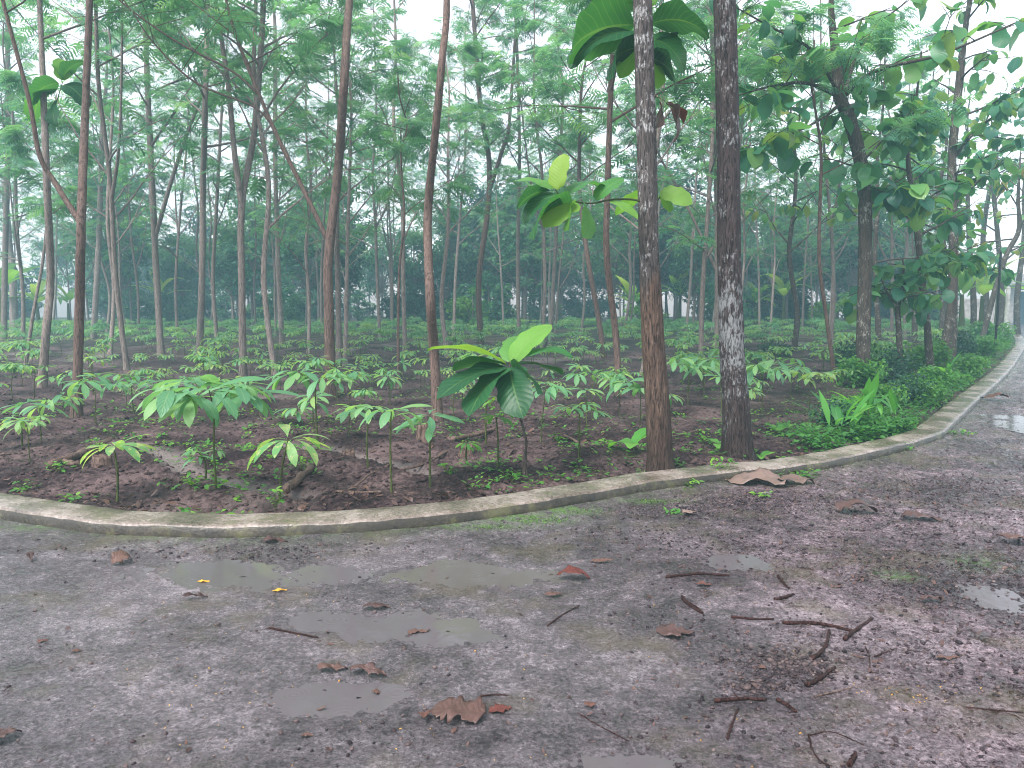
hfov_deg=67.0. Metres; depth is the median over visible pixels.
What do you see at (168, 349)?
seedling
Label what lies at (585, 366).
seedling
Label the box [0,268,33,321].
bush
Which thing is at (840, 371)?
seedling
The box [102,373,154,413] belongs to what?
seedling
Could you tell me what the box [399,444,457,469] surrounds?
stick
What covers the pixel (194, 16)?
slender tree
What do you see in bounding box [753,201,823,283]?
broadleaf tree
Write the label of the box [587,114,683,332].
slender tree
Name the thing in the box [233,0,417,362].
slender tree
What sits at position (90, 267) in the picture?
broadleaf tree
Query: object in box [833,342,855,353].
seedling
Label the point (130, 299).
slender tree
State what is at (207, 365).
seedling
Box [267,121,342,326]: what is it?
slender tree
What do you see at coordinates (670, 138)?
slender tree
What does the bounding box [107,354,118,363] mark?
seedling
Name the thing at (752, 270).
bush
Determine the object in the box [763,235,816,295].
broadleaf tree
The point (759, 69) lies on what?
slender tree
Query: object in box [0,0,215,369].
slender tree
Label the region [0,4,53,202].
slender tree
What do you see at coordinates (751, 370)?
seedling
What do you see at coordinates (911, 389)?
shrub
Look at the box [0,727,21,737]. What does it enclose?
dead leaf
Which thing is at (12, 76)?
slender tree
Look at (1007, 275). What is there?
teak tree
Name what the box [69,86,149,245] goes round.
slender tree
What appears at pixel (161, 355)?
seedling
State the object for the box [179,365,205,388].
seedling
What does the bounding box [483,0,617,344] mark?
slender tree
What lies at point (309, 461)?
weed
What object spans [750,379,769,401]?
seedling
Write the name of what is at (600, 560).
dead leaf
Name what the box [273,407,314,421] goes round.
seedling
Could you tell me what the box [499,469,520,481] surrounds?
weed
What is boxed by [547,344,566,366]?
seedling
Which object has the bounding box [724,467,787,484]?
dead leaf
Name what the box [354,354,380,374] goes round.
seedling
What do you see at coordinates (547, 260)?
slender tree
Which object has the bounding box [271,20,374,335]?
slender tree
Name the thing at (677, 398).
seedling
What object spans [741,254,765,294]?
broadleaf tree
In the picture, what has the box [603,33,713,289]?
slender tree
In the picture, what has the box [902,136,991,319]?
slender tree
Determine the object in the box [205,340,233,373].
seedling
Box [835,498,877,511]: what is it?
dead leaf
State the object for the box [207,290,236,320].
bush
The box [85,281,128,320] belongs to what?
bush
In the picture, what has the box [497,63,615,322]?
slender tree
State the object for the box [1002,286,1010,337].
concrete post
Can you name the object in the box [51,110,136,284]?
slender tree
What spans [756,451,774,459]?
sprout
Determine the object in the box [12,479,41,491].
weed
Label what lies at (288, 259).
broadleaf tree
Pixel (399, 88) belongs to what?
slender tree
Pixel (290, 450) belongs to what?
seedling
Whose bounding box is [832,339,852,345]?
seedling
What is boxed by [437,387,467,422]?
seedling
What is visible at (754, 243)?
broadleaf tree
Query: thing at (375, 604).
dead leaf
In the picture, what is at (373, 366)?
seedling
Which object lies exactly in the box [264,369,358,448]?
seedling
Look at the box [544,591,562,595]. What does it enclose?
dead leaf
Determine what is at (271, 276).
broadleaf tree
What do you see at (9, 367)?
seedling
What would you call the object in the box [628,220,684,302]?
broadleaf tree
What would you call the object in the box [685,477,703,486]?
weed
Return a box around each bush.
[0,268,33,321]
[7,275,43,320]
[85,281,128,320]
[87,266,164,319]
[101,281,166,324]
[145,266,210,315]
[149,290,194,324]
[165,295,197,321]
[182,274,235,319]
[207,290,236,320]
[235,294,273,324]
[252,287,301,325]
[255,276,316,321]
[287,269,343,321]
[287,287,323,319]
[341,286,383,320]
[380,263,452,321]
[380,268,436,323]
[406,260,474,323]
[437,281,469,320]
[444,287,493,329]
[450,270,524,327]
[474,287,520,324]
[521,285,566,322]
[559,274,608,320]
[563,276,622,319]
[622,294,670,329]
[682,284,714,319]
[693,282,761,328]
[742,258,810,324]
[743,281,776,322]
[749,273,809,322]
[769,291,815,324]
[804,292,852,328]
[817,274,856,320]
[856,256,909,323]
[901,294,946,324]
[909,281,958,325]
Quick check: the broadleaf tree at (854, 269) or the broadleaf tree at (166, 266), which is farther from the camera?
the broadleaf tree at (166, 266)
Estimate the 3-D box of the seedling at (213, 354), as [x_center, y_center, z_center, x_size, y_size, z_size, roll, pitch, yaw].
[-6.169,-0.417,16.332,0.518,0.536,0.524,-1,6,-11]
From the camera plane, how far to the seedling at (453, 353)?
14.47 m
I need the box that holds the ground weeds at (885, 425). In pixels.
[0,334,1015,513]
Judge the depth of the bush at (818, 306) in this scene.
42.06 m
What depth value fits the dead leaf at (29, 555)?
4.54 m
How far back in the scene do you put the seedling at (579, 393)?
8.63 m
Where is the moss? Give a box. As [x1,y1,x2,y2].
[468,499,685,529]
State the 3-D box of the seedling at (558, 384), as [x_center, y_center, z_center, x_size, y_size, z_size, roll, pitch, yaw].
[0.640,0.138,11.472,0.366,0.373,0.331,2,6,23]
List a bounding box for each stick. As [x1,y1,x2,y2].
[268,627,317,637]
[335,490,381,492]
[354,470,409,485]
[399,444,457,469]
[447,427,495,440]
[480,694,508,696]
[546,605,579,625]
[563,434,593,452]
[577,712,628,740]
[666,572,729,577]
[673,429,698,435]
[681,595,703,613]
[714,694,766,702]
[726,708,738,739]
[731,615,773,619]
[773,593,794,599]
[775,697,796,712]
[777,575,789,588]
[782,620,852,631]
[804,666,835,686]
[807,734,831,766]
[809,731,863,744]
[810,629,830,659]
[814,687,852,696]
[842,616,873,640]
[846,751,857,766]
[874,648,895,656]
[966,706,1022,712]
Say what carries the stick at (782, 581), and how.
on the road
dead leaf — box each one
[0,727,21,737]
[26,551,33,561]
[111,549,131,562]
[182,592,207,597]
[263,535,285,542]
[301,732,312,735]
[317,662,347,670]
[350,662,386,675]
[362,601,389,607]
[408,628,429,633]
[417,710,430,717]
[430,695,485,723]
[489,703,511,712]
[512,486,533,490]
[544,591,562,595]
[557,565,589,578]
[584,701,595,706]
[589,558,613,562]
[656,623,694,635]
[682,509,696,512]
[696,580,711,584]
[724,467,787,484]
[778,473,815,483]
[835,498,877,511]
[901,510,942,521]
[920,595,941,599]
[935,655,959,659]
[982,392,1008,397]
[996,532,1023,538]
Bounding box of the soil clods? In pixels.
[0,352,1003,513]
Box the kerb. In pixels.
[0,323,1023,537]
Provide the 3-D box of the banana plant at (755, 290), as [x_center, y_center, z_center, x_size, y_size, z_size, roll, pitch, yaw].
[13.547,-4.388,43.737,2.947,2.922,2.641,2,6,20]
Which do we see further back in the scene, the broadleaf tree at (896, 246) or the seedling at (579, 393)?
the broadleaf tree at (896, 246)
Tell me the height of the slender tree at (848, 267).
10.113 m
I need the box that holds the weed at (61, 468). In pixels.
[45,460,76,471]
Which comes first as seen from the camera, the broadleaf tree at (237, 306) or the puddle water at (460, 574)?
the puddle water at (460, 574)
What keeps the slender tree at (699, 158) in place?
on the field soil
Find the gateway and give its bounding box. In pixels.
[957,274,1023,322]
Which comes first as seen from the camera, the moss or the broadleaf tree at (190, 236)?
the moss
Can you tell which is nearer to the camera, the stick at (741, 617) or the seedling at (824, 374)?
the stick at (741, 617)
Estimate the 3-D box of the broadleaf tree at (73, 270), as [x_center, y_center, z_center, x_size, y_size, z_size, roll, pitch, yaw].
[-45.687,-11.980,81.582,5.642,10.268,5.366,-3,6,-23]
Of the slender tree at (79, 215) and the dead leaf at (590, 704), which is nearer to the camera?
the dead leaf at (590, 704)
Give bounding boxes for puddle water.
[107,558,406,600]
[263,680,410,718]
[277,610,447,631]
[339,609,503,647]
[381,559,580,590]
[570,754,685,767]
[702,554,773,572]
[948,576,1023,614]
[978,414,1023,433]
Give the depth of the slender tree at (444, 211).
51.47 m
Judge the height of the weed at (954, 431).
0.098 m
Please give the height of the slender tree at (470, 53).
8.540 m
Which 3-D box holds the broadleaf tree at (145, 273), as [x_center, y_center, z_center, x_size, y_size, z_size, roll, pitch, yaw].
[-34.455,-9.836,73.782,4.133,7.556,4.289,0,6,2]
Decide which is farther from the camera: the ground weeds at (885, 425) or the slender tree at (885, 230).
the slender tree at (885, 230)
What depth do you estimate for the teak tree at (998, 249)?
32.72 m
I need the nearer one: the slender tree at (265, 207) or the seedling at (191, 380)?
the seedling at (191, 380)
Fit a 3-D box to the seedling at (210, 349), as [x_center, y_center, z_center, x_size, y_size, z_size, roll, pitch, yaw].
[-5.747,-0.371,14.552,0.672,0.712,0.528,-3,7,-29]
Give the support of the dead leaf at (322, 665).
on the road
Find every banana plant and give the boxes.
[0,263,44,332]
[8,279,67,322]
[44,283,91,326]
[128,270,194,308]
[606,275,639,317]
[661,269,713,325]
[747,281,777,327]
[760,265,815,328]
[926,264,1004,337]
[933,257,1023,333]
[967,269,1023,323]
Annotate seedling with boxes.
[0,361,31,398]
[0,392,83,439]
[0,416,46,445]
[1,414,54,461]
[5,338,37,362]
[15,348,50,378]
[22,365,57,398]
[35,369,95,410]
[50,335,69,355]
[59,373,128,423]
[60,396,82,417]
[80,434,156,501]
[83,356,112,393]
[85,347,106,373]
[95,343,111,358]
[96,338,116,358]
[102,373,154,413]
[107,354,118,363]
[116,386,139,405]
[128,367,155,395]
[129,374,301,488]
[131,335,150,345]
[132,356,149,375]
[134,353,147,365]
[134,376,206,418]
[147,374,165,383]
[150,371,167,377]
[152,354,167,359]
[157,367,177,376]
[167,347,181,359]
[171,339,188,342]
[174,344,192,353]
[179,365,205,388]
[182,445,226,479]
[184,352,220,366]
[188,345,224,373]
[191,330,210,336]
[195,361,220,373]
[200,335,230,360]
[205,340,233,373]
[205,350,225,363]
[205,377,233,388]
[206,351,229,373]
[207,363,237,375]
[229,356,253,373]
[230,376,257,412]
[246,338,260,352]
[247,348,263,367]
[247,424,330,501]
[250,358,273,381]
[253,334,265,350]
[254,351,268,358]
[255,362,289,375]
[260,374,282,394]
[263,362,293,389]
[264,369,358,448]
[267,342,292,363]
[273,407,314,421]
[281,355,299,364]
[286,351,301,368]
[291,356,333,401]
[295,391,334,428]
[297,340,313,360]
[299,341,310,357]
[324,366,371,414]
[326,374,351,403]
[332,404,374,435]
[335,347,350,364]
[335,358,346,365]
[336,404,400,467]
[346,363,367,392]
[350,389,377,418]
[354,339,371,353]
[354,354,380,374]
[355,355,369,368]
[359,335,374,352]
[359,404,432,492]
[360,361,383,374]
[363,363,382,375]
[372,374,402,404]
[373,367,402,381]
[392,352,416,368]
[392,409,463,487]
[393,360,410,376]
[396,350,418,361]
[405,341,428,363]
[409,356,440,388]
[411,369,429,394]
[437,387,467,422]
[440,348,462,362]
[440,367,451,378]
[440,368,457,377]
[445,334,464,342]
[448,357,462,372]
[453,341,468,358]
[455,440,481,464]
[458,383,473,410]
[459,351,501,364]
[470,329,491,341]
[480,413,513,467]
[482,396,496,444]
[488,344,502,355]
[531,381,572,442]
[541,370,554,385]
[544,381,566,403]
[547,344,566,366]
[551,402,611,458]
[563,356,580,372]
[563,369,627,418]
[565,363,592,391]
[569,364,590,380]
[569,386,604,427]
[570,347,585,364]
[572,335,595,360]
[586,350,597,367]
[594,343,611,358]
[594,372,618,403]
[600,367,633,382]
[603,377,643,422]
[609,387,627,415]
[631,371,644,397]
[665,336,689,355]
[666,357,720,404]
[669,394,684,410]
[670,343,693,348]
[671,352,702,390]
[671,361,693,383]
[674,350,701,358]
[681,333,704,349]
[683,356,719,386]
[697,350,710,376]
[700,366,712,389]
[704,348,718,357]
[704,373,721,414]
[709,340,719,358]
[745,349,758,362]
[745,350,772,377]
[746,364,792,412]
[748,387,764,399]
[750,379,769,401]
[757,350,776,358]
[758,357,812,395]
[766,337,787,356]
[772,336,793,355]
[772,346,796,361]
[782,370,836,408]
[787,366,808,391]
[809,345,835,370]
[809,351,841,373]
[812,340,826,349]
[817,372,840,398]
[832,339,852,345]
[832,368,862,394]
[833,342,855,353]
[835,331,855,340]
[871,338,886,354]
[871,353,886,365]
[873,340,893,354]
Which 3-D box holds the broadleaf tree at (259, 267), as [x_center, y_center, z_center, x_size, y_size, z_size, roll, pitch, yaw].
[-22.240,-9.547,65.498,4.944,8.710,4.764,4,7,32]
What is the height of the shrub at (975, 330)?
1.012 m
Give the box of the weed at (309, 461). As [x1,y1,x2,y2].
[287,457,312,469]
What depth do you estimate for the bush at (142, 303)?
50.44 m
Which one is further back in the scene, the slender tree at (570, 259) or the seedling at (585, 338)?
the slender tree at (570, 259)
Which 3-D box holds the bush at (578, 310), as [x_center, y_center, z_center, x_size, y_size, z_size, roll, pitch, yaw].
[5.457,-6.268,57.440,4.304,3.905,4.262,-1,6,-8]
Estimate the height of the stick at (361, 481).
0.020 m
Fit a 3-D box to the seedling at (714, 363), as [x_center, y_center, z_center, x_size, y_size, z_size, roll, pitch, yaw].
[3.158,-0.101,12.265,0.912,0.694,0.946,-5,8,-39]
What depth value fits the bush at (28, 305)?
55.87 m
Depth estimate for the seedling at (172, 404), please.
5.79 m
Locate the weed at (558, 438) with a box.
[548,433,567,441]
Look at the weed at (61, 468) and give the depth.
6.74 m
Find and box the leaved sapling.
[427,324,572,476]
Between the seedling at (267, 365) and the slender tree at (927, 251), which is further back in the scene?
the slender tree at (927, 251)
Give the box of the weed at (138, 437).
[115,433,142,440]
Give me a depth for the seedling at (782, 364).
12.18 m
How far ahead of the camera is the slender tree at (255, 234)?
37.47 m
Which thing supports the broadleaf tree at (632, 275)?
on the ground
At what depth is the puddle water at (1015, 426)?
9.92 m
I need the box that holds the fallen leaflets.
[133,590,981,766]
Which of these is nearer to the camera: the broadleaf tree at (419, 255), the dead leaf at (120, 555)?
the dead leaf at (120, 555)
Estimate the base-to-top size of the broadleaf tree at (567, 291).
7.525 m
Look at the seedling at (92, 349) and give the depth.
15.16 m
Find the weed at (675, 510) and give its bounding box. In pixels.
[663,506,682,514]
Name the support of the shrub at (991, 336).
on the field soil
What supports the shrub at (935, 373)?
on the field soil
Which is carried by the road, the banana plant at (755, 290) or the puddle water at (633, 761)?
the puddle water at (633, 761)
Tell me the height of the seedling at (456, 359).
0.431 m
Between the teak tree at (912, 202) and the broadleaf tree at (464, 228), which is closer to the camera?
the teak tree at (912, 202)
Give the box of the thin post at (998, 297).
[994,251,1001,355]
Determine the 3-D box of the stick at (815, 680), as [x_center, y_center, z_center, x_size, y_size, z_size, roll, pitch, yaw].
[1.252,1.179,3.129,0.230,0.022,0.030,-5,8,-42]
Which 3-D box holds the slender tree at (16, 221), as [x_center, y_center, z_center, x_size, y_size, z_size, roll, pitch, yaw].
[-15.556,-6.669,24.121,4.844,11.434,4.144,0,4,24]
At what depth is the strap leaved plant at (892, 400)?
8.99 m
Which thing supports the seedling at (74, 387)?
on the field soil
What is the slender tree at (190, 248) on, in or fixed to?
on the field soil
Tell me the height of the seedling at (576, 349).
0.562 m
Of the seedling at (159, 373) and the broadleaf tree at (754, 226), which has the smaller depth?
the seedling at (159, 373)
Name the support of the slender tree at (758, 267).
on the field soil
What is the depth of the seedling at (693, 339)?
18.89 m
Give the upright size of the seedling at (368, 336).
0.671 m
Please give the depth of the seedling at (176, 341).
21.35 m
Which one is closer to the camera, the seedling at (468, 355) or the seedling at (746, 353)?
the seedling at (468, 355)
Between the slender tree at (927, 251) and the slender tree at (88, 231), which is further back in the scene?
the slender tree at (927, 251)
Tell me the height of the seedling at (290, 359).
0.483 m
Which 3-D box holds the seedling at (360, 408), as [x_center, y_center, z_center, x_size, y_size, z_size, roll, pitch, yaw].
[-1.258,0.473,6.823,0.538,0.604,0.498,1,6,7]
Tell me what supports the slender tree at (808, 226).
on the field soil
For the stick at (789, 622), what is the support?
on the road
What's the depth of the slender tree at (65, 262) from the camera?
50.90 m
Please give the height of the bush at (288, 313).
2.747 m
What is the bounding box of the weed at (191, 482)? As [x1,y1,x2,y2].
[183,473,202,486]
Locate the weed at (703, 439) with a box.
[697,430,712,442]
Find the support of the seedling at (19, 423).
on the field soil
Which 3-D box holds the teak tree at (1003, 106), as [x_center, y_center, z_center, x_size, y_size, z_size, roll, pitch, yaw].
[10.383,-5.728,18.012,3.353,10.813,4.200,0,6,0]
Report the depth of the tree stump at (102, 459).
6.94 m
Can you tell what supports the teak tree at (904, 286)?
on the field soil
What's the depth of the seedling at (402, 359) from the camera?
15.63 m
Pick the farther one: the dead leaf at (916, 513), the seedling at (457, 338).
the seedling at (457, 338)
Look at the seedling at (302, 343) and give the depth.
17.76 m
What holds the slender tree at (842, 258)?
on the field soil
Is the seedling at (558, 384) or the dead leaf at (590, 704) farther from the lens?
the seedling at (558, 384)
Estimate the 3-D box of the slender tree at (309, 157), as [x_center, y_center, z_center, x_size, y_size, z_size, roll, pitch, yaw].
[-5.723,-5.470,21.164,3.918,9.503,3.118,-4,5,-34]
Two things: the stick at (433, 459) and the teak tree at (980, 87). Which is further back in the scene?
the teak tree at (980, 87)
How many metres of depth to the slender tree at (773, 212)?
33.25 m
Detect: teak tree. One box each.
[709,0,1023,384]
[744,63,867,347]
[803,55,984,349]
[840,249,954,377]
[849,52,1014,346]
[864,51,995,368]
[879,0,1023,363]
[885,78,1006,340]
[899,165,1014,358]
[924,93,1023,316]
[932,81,1022,329]
[946,76,1023,330]
[958,140,1023,337]
[975,116,1023,335]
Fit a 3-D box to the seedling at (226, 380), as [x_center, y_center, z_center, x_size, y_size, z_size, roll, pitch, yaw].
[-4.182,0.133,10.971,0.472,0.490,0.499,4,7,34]
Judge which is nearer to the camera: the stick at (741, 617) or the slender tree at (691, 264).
the stick at (741, 617)
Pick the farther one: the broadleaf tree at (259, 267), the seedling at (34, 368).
the broadleaf tree at (259, 267)
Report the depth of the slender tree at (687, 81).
11.59 m
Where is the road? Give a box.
[0,323,1023,767]
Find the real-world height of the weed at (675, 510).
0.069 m
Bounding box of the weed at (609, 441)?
[598,439,615,446]
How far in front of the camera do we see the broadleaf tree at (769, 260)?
58.43 m
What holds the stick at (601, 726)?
on the road
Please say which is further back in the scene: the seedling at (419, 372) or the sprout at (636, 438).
the seedling at (419, 372)
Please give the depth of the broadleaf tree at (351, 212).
52.77 m
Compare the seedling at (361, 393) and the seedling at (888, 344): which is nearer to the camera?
the seedling at (361, 393)
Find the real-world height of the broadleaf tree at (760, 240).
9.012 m
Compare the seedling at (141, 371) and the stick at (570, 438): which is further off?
the seedling at (141, 371)
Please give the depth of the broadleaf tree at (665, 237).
45.80 m
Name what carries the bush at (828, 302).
on the ground
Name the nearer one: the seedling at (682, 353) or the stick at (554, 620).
the stick at (554, 620)
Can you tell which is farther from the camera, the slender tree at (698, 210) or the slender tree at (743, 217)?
the slender tree at (698, 210)
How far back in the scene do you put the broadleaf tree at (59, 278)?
70.68 m
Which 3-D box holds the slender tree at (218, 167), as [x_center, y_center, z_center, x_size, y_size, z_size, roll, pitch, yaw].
[-9.236,-6.416,24.165,4.328,10.678,5.518,0,6,0]
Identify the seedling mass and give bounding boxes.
[0,316,979,343]
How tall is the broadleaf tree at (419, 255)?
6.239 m
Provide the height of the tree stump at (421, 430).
0.261 m
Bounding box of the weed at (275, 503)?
[266,486,284,509]
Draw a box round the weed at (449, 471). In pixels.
[438,463,457,473]
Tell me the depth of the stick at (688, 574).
4.29 m
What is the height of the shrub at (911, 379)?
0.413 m
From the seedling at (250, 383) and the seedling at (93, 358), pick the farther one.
the seedling at (93, 358)
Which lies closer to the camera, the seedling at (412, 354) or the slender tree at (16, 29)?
the seedling at (412, 354)
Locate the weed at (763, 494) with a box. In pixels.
[749,490,772,496]
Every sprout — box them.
[608,428,645,450]
[706,439,720,451]
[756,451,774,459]
[769,423,792,434]
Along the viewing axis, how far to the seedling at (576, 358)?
15.74 m
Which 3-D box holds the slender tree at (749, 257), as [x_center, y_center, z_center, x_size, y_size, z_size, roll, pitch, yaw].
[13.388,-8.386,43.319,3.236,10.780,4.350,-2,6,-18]
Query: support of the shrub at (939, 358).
on the field soil
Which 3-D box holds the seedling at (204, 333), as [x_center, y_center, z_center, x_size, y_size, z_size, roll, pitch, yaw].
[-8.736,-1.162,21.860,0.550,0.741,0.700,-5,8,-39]
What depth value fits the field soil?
9.23 m
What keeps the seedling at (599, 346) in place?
on the field soil
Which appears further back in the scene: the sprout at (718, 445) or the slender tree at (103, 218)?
the slender tree at (103, 218)
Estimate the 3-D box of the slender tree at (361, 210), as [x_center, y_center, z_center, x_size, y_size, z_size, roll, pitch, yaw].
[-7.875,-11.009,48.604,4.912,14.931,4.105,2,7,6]
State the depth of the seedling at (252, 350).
17.25 m
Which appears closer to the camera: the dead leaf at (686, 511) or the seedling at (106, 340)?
the dead leaf at (686, 511)
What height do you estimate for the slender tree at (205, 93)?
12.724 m
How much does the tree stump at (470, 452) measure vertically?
0.172 m
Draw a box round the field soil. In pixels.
[0,316,1014,513]
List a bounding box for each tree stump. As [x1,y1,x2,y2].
[90,453,113,466]
[342,448,354,456]
[415,423,433,442]
[458,442,473,457]
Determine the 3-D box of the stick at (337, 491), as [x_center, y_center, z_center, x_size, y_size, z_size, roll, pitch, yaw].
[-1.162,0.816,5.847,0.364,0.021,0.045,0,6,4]
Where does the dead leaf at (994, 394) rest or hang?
on the road
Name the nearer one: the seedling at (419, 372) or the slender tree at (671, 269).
the seedling at (419, 372)
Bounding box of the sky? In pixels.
[0,0,1023,316]
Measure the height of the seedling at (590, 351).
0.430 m
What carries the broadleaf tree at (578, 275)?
on the ground
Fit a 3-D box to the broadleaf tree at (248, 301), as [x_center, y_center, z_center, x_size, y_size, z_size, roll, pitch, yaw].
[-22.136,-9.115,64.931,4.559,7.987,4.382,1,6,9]
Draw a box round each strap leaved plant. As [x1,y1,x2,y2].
[787,399,857,426]
[811,389,874,438]
[826,372,895,415]
[873,390,899,417]
[934,350,968,385]
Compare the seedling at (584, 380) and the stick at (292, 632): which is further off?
the seedling at (584, 380)
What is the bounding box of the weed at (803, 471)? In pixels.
[776,468,820,477]
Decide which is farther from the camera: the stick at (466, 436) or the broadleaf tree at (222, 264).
the broadleaf tree at (222, 264)
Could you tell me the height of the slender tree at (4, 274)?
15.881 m
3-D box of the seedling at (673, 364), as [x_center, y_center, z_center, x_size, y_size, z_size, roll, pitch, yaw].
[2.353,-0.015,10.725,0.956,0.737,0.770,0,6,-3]
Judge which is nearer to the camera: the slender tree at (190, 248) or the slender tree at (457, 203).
the slender tree at (190, 248)
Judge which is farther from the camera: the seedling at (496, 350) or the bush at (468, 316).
the bush at (468, 316)
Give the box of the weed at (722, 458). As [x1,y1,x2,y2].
[710,456,737,469]
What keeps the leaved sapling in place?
on the field soil
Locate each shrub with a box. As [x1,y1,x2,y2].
[757,338,793,357]
[808,398,865,429]
[823,341,878,372]
[828,392,874,413]
[834,355,891,388]
[863,381,911,408]
[863,398,888,415]
[870,346,923,382]
[871,344,896,364]
[887,372,937,407]
[890,372,930,386]
[903,339,954,369]
[903,379,948,405]
[917,364,959,383]
[932,329,979,355]
[940,369,974,384]
[946,352,990,376]
[958,353,995,367]
[963,336,1003,357]
[965,321,1016,341]
[970,333,1010,346]
[975,335,1011,348]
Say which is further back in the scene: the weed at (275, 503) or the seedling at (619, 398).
the seedling at (619, 398)
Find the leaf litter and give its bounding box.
[0,347,1023,767]
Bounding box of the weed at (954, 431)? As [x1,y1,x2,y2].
[949,429,976,434]
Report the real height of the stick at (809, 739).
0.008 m
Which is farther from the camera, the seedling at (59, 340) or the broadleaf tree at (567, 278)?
the broadleaf tree at (567, 278)
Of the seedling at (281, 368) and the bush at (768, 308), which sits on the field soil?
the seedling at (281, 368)
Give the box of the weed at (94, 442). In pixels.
[81,437,103,446]
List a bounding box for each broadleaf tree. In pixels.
[24,235,85,317]
[53,164,149,325]
[53,222,91,287]
[85,241,103,311]
[85,244,105,317]
[86,203,152,301]
[127,223,150,299]
[131,242,161,294]
[131,247,162,293]
[148,250,190,291]
[151,232,206,323]
[173,230,211,294]
[178,206,222,318]
[185,240,221,315]
[198,224,258,318]
[206,195,290,326]
[210,237,259,322]
[221,230,270,315]
[222,223,273,290]
[258,229,297,311]
[267,201,315,291]
[271,200,344,300]
[293,254,319,294]
[294,189,365,284]
[311,200,374,320]
[334,215,381,318]
[355,265,386,300]
[356,232,408,320]
[362,247,389,297]
[384,227,443,324]
[394,226,432,282]
[421,264,446,294]
[432,211,491,312]
[432,215,478,282]
[433,206,493,298]
[434,195,474,283]
[441,171,531,317]
[461,190,538,287]
[480,184,572,327]
[502,255,539,297]
[503,229,548,321]
[503,282,520,313]
[510,213,567,321]
[547,277,575,296]
[548,188,599,320]
[551,240,578,296]
[555,214,588,294]
[569,229,622,310]
[570,186,638,318]
[579,221,625,298]
[588,229,628,318]
[609,152,706,289]
[610,160,696,276]
[615,219,663,317]
[615,274,635,316]
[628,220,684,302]
[661,284,675,318]
[663,226,698,316]
[665,283,687,317]
[666,220,714,326]
[672,199,714,321]
[741,206,766,247]
[741,232,765,294]
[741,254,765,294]
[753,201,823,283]
[755,203,816,279]
[759,220,822,325]
[760,236,808,281]
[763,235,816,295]
[790,171,880,313]
[800,225,830,309]
[801,247,827,298]
[809,273,830,310]
[812,180,905,326]
[812,216,848,319]
[834,233,883,297]
[872,211,933,293]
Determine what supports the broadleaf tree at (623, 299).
on the ground
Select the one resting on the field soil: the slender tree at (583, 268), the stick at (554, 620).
the slender tree at (583, 268)
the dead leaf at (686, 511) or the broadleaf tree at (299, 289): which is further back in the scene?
the broadleaf tree at (299, 289)
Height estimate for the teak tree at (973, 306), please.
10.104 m
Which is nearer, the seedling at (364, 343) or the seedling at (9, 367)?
the seedling at (9, 367)
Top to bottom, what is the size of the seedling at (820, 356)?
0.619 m
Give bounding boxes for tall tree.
[514,0,709,471]
[713,0,758,460]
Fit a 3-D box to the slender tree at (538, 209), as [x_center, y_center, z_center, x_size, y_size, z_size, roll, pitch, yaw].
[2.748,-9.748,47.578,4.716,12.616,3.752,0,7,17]
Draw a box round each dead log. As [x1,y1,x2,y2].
[45,437,115,468]
[62,449,103,465]
[282,462,315,493]
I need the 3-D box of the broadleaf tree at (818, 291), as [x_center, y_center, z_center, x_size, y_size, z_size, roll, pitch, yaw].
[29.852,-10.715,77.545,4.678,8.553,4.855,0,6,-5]
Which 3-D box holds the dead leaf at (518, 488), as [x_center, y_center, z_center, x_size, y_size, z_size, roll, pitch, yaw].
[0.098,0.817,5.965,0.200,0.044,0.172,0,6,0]
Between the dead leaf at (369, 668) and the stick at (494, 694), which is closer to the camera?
the stick at (494, 694)
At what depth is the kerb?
5.41 m
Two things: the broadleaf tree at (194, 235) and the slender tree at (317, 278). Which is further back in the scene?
the broadleaf tree at (194, 235)
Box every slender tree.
[0,0,73,340]
[0,0,97,349]
[0,0,198,353]
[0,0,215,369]
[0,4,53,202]
[0,8,41,209]
[0,62,101,365]
[0,94,43,261]
[0,124,70,330]
[0,129,42,263]
[1,0,92,417]
[10,112,95,325]
[11,0,218,387]
[23,134,91,320]
[28,99,92,324]
[32,58,151,333]
[33,135,124,327]
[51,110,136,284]
[52,0,273,355]
[53,0,352,399]
[58,6,167,337]
[64,78,157,335]
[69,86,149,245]
[70,30,194,337]
[92,123,164,324]
[96,12,227,342]
[123,0,336,357]
[131,0,374,377]
[134,72,241,274]
[138,0,400,375]
[148,101,251,327]
[162,9,296,345]
[198,8,334,344]
[206,48,294,325]
[220,38,319,319]
[221,62,328,335]
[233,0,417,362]
[233,127,283,309]
[235,1,365,353]
[261,0,427,365]
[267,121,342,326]
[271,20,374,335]
[278,90,357,327]
[297,127,392,330]
[314,0,447,338]
[319,0,463,351]
[350,35,481,384]
[353,66,421,329]
[353,84,417,306]
[353,103,438,326]
[375,29,531,357]
[388,0,522,336]
[406,158,439,322]
[417,0,566,346]
[421,100,493,258]
[423,0,449,421]
[432,163,466,319]
[451,0,594,333]
[454,0,626,352]
[456,0,759,396]
[460,108,542,325]
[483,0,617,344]
[486,165,521,286]
[495,0,662,357]
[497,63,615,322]
[500,148,578,322]
[512,120,590,313]
[513,0,767,375]
[513,125,610,333]
[532,77,634,337]
[538,138,582,327]
[568,46,698,334]
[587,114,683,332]
[590,0,795,355]
[594,148,636,316]
[596,157,636,324]
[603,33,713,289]
[610,87,713,261]
[616,0,805,360]
[658,0,818,230]
[658,164,696,318]
[659,14,762,334]
[662,181,714,320]
[664,131,712,315]
[678,78,769,330]
[681,103,773,246]
[696,56,788,287]
[710,77,809,329]
[736,0,983,382]
[741,88,810,334]
[741,128,813,322]
[741,134,782,320]
[756,99,852,331]
[764,0,936,344]
[768,140,848,327]
[795,107,885,323]
[799,157,857,308]
[826,188,882,321]
[828,6,959,341]
[847,24,994,338]
[872,172,938,314]
[879,69,945,320]
[888,109,948,257]
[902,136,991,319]
[914,152,966,320]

